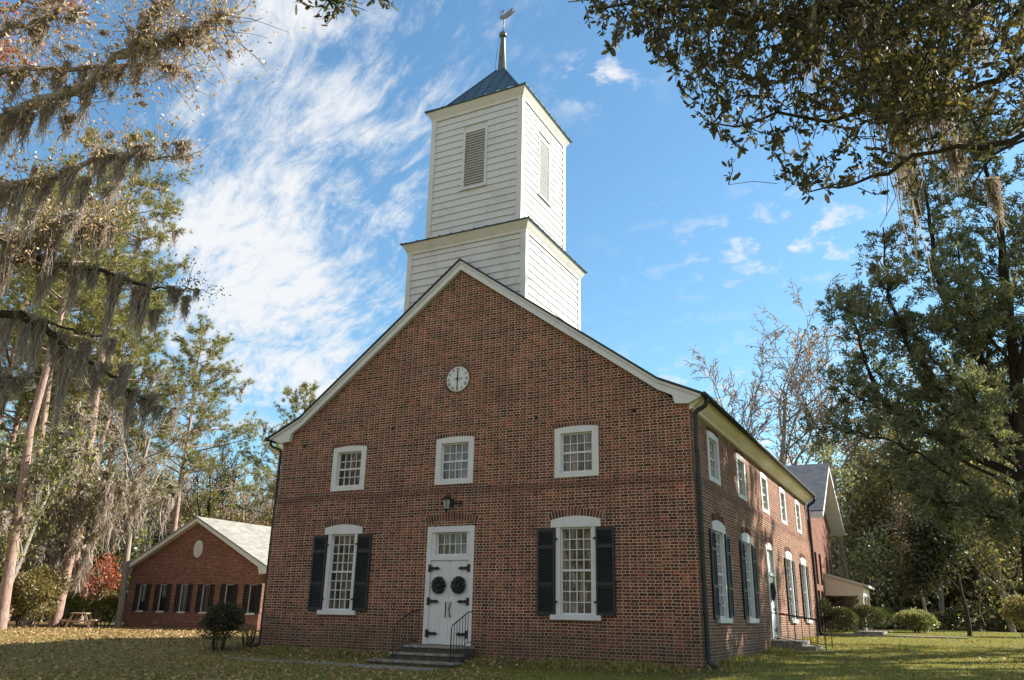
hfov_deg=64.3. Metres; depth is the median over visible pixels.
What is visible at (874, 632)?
path
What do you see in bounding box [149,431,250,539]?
bare tree
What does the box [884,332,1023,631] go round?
evergreen tree
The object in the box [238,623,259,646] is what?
plant
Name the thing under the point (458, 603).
door leaf
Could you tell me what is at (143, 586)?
window
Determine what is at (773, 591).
wreath
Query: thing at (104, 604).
shrub
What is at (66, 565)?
pine tree
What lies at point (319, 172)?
sky
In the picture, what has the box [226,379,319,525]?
pine tree
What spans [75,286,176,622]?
pine tree
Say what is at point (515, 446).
church
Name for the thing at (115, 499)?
leafy tree
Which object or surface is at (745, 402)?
bare tree
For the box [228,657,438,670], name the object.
path
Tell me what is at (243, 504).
bare tree
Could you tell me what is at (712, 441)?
window
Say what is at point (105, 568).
maple tree
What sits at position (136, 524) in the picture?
leafy tree
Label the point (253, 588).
window
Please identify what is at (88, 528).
leafy tree
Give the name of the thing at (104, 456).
pine tree
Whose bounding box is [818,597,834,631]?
shrub
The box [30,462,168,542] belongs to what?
leafy tree
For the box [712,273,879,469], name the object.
bare tree
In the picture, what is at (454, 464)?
window
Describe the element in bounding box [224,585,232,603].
window
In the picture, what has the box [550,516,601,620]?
window
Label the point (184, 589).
window
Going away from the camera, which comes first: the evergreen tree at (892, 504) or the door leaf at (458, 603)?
the door leaf at (458, 603)
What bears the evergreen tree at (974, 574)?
on the ground at (595, 674)
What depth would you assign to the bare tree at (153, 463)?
70.60 m
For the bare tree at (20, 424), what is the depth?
61.05 m
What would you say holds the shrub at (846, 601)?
on the ground at (595, 674)
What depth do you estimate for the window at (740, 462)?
25.19 m
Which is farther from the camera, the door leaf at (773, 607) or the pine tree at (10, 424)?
the pine tree at (10, 424)
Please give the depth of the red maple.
22.66 m
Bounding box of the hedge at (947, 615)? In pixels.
[839,600,1021,631]
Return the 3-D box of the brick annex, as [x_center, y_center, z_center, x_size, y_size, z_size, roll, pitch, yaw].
[11.396,12.206,46.303,16.150,9.610,9.800,-8,-21,26]
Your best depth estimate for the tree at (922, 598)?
46.45 m
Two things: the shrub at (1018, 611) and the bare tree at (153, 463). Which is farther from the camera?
the bare tree at (153, 463)
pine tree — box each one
[0,122,164,629]
[0,157,146,433]
[0,170,167,624]
[0,281,116,503]
[0,369,118,618]
[8,264,151,623]
[35,254,198,624]
[39,128,195,627]
[43,354,144,480]
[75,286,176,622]
[96,307,274,532]
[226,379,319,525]
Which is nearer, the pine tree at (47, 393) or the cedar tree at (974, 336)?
the cedar tree at (974, 336)
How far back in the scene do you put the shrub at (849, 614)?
39.40 m
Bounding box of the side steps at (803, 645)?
[771,612,832,650]
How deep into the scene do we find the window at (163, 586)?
45.67 m
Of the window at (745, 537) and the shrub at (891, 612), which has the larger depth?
the shrub at (891, 612)
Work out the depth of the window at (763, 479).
28.29 m
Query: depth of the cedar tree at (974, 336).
22.89 m
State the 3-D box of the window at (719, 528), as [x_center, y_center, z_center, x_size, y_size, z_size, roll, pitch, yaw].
[5.360,5.959,21.019,0.220,2.535,1.370,-8,-21,26]
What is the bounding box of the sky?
[0,0,1023,620]
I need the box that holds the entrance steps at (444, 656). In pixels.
[365,610,474,667]
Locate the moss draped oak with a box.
[0,0,304,445]
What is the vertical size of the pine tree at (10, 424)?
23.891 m
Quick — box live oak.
[295,0,1023,291]
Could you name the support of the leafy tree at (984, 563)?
on the ground at (595, 674)
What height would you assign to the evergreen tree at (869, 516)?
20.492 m
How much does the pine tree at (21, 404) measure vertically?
23.253 m
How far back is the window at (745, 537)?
24.19 m
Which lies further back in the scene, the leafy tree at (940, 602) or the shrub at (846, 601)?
the leafy tree at (940, 602)
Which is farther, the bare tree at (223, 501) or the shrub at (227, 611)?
the bare tree at (223, 501)
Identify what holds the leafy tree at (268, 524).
on the ground at (595, 674)
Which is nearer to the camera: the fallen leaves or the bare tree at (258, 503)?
the fallen leaves
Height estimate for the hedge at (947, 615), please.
2.109 m
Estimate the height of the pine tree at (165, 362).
24.477 m
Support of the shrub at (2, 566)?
on the ground at (595, 674)
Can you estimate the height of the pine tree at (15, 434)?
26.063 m
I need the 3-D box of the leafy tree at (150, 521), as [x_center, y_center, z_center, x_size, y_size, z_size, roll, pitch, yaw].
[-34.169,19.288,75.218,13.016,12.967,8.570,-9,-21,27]
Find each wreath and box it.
[431,576,446,594]
[450,576,465,593]
[770,583,775,600]
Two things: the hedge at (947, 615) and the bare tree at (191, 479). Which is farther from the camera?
the bare tree at (191, 479)
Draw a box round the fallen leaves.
[0,625,1023,679]
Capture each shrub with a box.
[0,564,30,611]
[9,563,73,627]
[35,590,90,625]
[82,589,126,624]
[195,600,245,650]
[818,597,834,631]
[823,606,858,631]
[828,596,866,629]
[848,604,886,630]
[866,607,892,630]
[875,607,896,629]
[893,607,940,632]
[1001,594,1023,636]
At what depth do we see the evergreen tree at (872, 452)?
81.72 m
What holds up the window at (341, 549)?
in the church
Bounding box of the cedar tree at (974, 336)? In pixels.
[793,89,1023,587]
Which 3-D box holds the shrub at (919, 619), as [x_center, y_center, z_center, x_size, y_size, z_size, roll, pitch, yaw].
[19.837,13.754,39.913,2.193,1.280,1.958,-8,-21,26]
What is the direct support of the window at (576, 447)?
in the church
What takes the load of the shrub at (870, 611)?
on the ground at (595, 674)
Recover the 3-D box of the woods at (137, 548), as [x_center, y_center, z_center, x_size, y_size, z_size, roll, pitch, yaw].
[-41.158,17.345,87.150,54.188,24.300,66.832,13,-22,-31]
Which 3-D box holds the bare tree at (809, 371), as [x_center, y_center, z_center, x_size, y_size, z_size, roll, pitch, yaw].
[23.664,9.406,62.113,10.170,24.288,9.938,5,-19,-11]
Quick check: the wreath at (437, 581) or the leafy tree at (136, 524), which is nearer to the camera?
the wreath at (437, 581)
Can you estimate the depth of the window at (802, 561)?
33.47 m
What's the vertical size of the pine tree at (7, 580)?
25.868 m
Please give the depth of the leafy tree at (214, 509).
77.74 m
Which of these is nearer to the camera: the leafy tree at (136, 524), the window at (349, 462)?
the window at (349, 462)
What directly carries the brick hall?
on the ground at (595, 674)
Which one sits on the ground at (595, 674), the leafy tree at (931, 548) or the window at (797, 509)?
the leafy tree at (931, 548)
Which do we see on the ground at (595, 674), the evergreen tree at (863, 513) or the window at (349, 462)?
the evergreen tree at (863, 513)
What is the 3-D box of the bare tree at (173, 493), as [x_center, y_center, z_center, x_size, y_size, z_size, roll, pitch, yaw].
[-22.766,8.284,49.119,10.178,17.605,9.520,11,-21,-27]
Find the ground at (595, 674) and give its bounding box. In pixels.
[0,616,1023,679]
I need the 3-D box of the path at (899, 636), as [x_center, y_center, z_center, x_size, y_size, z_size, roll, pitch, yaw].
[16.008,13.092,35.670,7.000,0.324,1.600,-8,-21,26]
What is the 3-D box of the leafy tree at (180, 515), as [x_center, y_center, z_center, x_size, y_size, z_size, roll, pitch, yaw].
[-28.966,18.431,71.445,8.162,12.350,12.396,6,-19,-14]
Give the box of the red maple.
[0,0,96,89]
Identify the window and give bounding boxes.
[135,584,146,611]
[156,584,166,612]
[177,585,187,612]
[198,585,209,613]
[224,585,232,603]
[245,585,256,614]
[317,524,362,614]
[330,446,366,491]
[434,436,474,484]
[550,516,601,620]
[554,425,598,477]
[706,430,720,485]
[711,520,732,622]
[735,453,747,501]
[741,533,759,622]
[759,472,769,514]
[778,487,786,525]
[785,551,798,622]
[794,499,801,533]
[800,558,812,622]
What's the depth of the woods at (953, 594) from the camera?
57.83 m
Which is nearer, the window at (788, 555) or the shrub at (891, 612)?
the window at (788, 555)
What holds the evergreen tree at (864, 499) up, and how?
on the ground at (595, 674)
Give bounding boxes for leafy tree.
[0,397,110,584]
[0,399,175,596]
[26,477,119,568]
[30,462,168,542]
[90,467,164,619]
[116,492,190,558]
[147,482,221,545]
[178,492,270,525]
[238,505,272,526]
[832,447,969,629]
[879,474,990,635]
[899,444,1021,631]
[957,517,1017,629]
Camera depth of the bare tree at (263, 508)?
72.49 m
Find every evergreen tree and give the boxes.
[830,396,944,628]
[830,424,896,590]
[831,419,926,600]
[833,344,1020,630]
[837,407,899,574]
[846,407,986,629]
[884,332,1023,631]
[949,357,1023,552]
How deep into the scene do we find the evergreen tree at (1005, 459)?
60.26 m
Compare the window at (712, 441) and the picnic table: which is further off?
the picnic table
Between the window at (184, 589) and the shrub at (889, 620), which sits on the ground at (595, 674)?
the shrub at (889, 620)
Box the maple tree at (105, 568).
[73,548,128,624]
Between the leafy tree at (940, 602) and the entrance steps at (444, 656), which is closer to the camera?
the entrance steps at (444, 656)
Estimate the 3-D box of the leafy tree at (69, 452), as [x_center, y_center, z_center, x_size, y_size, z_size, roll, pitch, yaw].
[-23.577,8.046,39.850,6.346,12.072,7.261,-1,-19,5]
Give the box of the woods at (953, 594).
[786,448,1023,630]
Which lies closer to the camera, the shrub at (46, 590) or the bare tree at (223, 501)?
the shrub at (46, 590)
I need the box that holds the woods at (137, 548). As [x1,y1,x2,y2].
[0,430,275,622]
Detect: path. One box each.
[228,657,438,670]
[819,633,967,638]
[854,630,893,634]
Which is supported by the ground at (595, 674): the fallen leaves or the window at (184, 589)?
the fallen leaves
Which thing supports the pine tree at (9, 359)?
on the ground at (595, 674)
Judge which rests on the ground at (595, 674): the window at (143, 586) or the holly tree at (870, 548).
the holly tree at (870, 548)
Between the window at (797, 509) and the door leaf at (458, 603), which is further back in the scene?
the window at (797, 509)
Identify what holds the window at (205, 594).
in the brick hall
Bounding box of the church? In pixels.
[251,8,828,668]
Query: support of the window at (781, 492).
in the church
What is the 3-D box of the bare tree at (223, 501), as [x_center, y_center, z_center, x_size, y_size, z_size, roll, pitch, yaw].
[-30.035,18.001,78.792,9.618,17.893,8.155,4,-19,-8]
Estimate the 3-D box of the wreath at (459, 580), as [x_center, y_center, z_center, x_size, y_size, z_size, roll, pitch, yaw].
[-1.455,6.561,21.820,0.494,0.482,0.159,-8,-21,26]
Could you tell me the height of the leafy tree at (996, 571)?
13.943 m
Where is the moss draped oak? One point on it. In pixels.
(29, 241)
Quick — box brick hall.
[120,516,270,630]
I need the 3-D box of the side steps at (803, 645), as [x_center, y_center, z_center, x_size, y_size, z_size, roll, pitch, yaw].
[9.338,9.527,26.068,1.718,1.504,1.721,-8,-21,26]
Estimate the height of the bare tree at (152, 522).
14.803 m
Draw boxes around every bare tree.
[0,365,121,619]
[33,393,159,621]
[59,343,235,626]
[89,430,187,548]
[103,442,187,550]
[122,436,225,537]
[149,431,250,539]
[162,438,248,523]
[201,435,273,524]
[236,493,273,522]
[243,462,278,526]
[684,334,782,441]
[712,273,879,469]
[746,312,907,597]
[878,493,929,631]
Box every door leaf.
[425,560,449,644]
[447,560,469,644]
[769,576,777,638]
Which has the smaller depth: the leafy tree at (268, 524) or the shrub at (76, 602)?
the shrub at (76, 602)
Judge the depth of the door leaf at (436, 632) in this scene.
21.97 m
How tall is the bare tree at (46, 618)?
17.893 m
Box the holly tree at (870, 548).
[793,430,904,628]
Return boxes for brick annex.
[785,463,874,631]
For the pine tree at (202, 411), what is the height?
21.719 m
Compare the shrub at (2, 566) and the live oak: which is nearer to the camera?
the live oak
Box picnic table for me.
[59,613,101,627]

